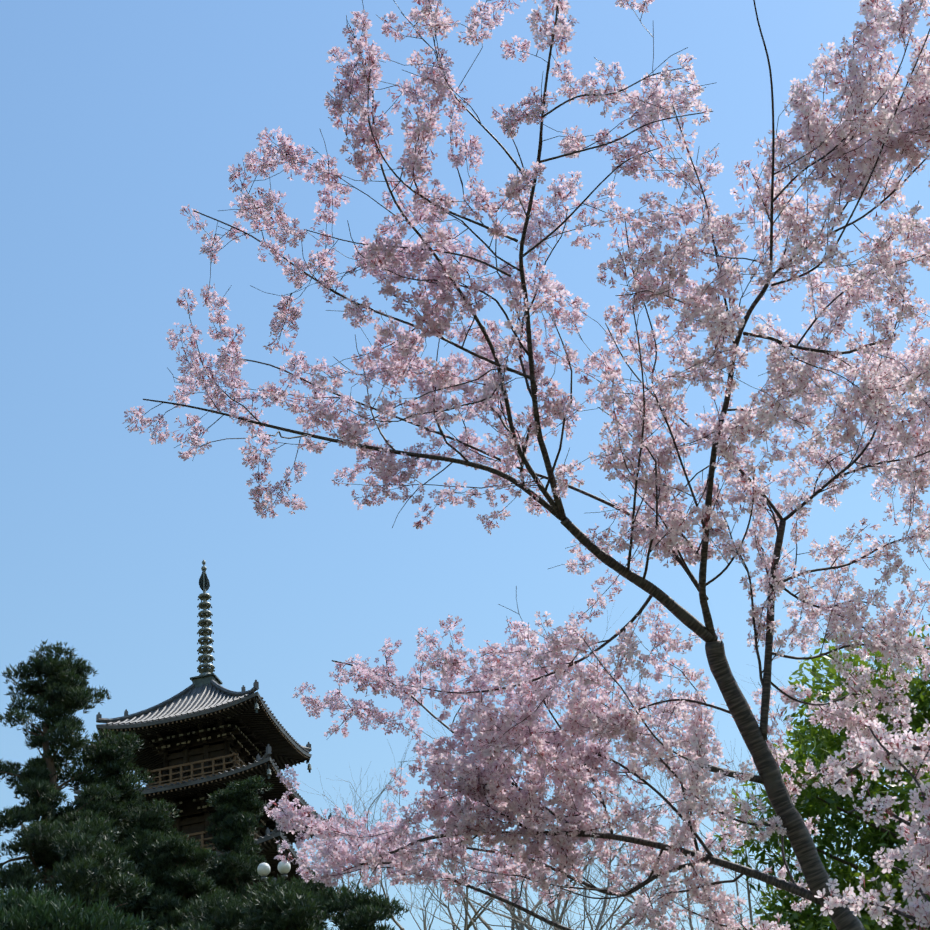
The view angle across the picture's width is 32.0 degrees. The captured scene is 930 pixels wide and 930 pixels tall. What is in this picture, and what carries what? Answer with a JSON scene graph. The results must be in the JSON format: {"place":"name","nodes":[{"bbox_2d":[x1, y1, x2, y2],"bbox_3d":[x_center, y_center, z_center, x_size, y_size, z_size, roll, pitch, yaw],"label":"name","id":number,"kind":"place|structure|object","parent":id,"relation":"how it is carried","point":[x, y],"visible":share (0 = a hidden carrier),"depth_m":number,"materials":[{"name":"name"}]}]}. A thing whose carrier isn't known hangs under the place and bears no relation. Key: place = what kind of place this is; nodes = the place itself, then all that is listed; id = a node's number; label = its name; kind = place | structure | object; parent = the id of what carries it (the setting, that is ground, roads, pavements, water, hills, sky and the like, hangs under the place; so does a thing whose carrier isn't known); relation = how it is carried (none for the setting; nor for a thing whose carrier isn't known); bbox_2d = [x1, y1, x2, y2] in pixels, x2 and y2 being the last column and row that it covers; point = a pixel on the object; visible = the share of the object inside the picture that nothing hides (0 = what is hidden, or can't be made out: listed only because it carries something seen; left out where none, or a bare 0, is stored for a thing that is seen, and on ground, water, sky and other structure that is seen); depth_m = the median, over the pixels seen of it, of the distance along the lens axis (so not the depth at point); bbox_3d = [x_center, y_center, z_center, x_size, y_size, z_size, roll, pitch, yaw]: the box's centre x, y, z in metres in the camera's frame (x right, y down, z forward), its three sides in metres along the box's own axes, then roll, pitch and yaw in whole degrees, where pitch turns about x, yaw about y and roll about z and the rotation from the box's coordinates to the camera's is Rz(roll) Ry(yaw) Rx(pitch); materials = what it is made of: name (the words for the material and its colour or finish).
{"place":"outdoors","nodes":[
{"label":"outdoors","id":0,"kind":"place"},
{"bbox_2d":[0,884,152,929],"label":"pine","id":1,"kind":"object","parent":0,"point":[21,910],"visible":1,"depth_m":14.68,"materials":[{"name":"green plant"}]},
{"bbox_2d":[0,0,929,929],"label":"sky","id":2,"kind":"structure","parent":0,"point":[117,116],"materials":[{"name":"blue"}]},
{"bbox_3d":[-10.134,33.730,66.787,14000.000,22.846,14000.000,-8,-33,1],"label":"ground","id":3,"kind":"structure","parent":0,"visible":0},
{"bbox_2d":[0,639,130,899],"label":"pine","id":4,"kind":"object","parent":3,"relation":"on","point":[64,689],"depth_m":60.78,"materials":[{"name":"green plant"}]},
{"bbox_2d":[42,813,154,929],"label":"pine","id":5,"kind":"object","parent":3,"relation":"on","point":[77,878],"depth_m":47.16,"materials":[{"name":"green plant"}]},
{"bbox_2d":[42,727,154,892],"bbox_3d":[-13.905,14.958,61.188,4.502,10.769,5.406,-8,-33,1],"label":"pine","id":6,"kind":"object","parent":3,"relation":"on","point":[123,766],"depth_m":62.19,"materials":[{"name":"green plant"}]},
{"bbox_2d":[97,798,191,925],"bbox_3d":[-11.777,16.178,59.276,4.668,8.508,3.723,-8,-33,1],"label":"pine","id":7,"kind":"object","parent":3,"relation":"on","point":[142,837],"depth_m":60.00,"materials":[{"name":"green plant"}]},
{"bbox_2d":[130,834,233,929],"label":"pine","id":8,"kind":"object","parent":3,"relation":"on","point":[168,902],"depth_m":58.55,"materials":[{"name":"green plant"}]},
{"bbox_2d":[74,560,348,914],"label":"pagoda","id":9,"kind":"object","parent":3,"relation":"on","point":[205,733],"visible":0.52,"depth_m":77.60,"materials":[{"name":"wood"}]},
{"bbox_2d":[170,888,254,929],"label":"pine","id":10,"kind":"object","parent":3,"relation":"on","point":[226,916],"visible":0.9,"depth_m":51.85,"materials":[{"name":"green plant"}]},
{"bbox_2d":[202,775,273,929],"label":"pine","id":11,"kind":"object","parent":3,"relation":"on","point":[234,831],"depth_m":64.54,"materials":[{"name":"green plant"}]},
{"bbox_2d":[257,861,290,896],"bbox_3d":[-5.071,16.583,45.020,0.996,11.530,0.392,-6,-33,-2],"label":"park lamp","id":12,"kind":"object","parent":3,"relation":"on","point":[263,869],"visible":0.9,"depth_m":47.90,"materials":[{"name":"white glass"}]},
{"bbox_2d":[238,874,324,929],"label":"pine","id":13,"kind":"object","parent":3,"relation":"on","point":[251,923],"visible":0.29,"depth_m":44.62,"materials":[{"name":"green plant"}]},
{"bbox_2d":[240,885,325,929],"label":"pine","id":14,"kind":"object","parent":3,"relation":"on","point":[289,914],"depth_m":43.77,"materials":[{"name":"green plant"}]},
{"bbox_2d":[276,872,350,929],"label":"pine","id":15,"kind":"object","parent":3,"relation":"on","point":[322,898],"visible":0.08,"depth_m":54.20,"materials":[{"name":"green plant"}]},
{"bbox_2d":[322,881,409,929],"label":"pine","id":16,"kind":"object","parent":3,"relation":"on","point":[363,911],"depth_m":49.56,"materials":[{"name":"green plant"}]},
{"bbox_2d":[126,0,929,929],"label":"cherry tree","id":17,"kind":"object","parent":3,"relation":"on","point":[770,778],"visible":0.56,"depth_m":8.00,"materials":[{"name":"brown plant"}]},
{"bbox_2d":[122,0,929,929],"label":"cherry tree blossoms","id":18,"kind":"object","parent":17,"relation":"attached to","point":[490,772],"visible":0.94,"depth_m":8.00,"materials":[{"name":"pink plant"}]},
{"bbox_2d":[299,602,926,929],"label":"bare trees","id":19,"kind":"object","parent":3,"relation":"on","point":[517,919],"visible":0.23,"depth_m":83.29,"materials":[{"name":"grey plant"}]},
{"bbox_2d":[713,618,929,929],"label":"evergreen tree","id":20,"kind":"object","parent":3,"relation":"on","point":[825,742],"depth_m":17.35,"materials":[{"name":"green plant"}]},
{"bbox_2d":[824,726,929,928],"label":"tree branches","id":21,"kind":"object","parent":3,"relation":"on","point":[915,748],"visible":0.6,"depth_m":5.43,"materials":[{"name":"brown plant"}]},
{"bbox_2d":[814,719,929,929],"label":"cherry blossoms","id":22,"kind":"object","parent":21,"relation":"attached to","point":[915,850],"visible":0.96,"depth_m":5.39,"materials":[{"name":"pink plant"}]}
]}

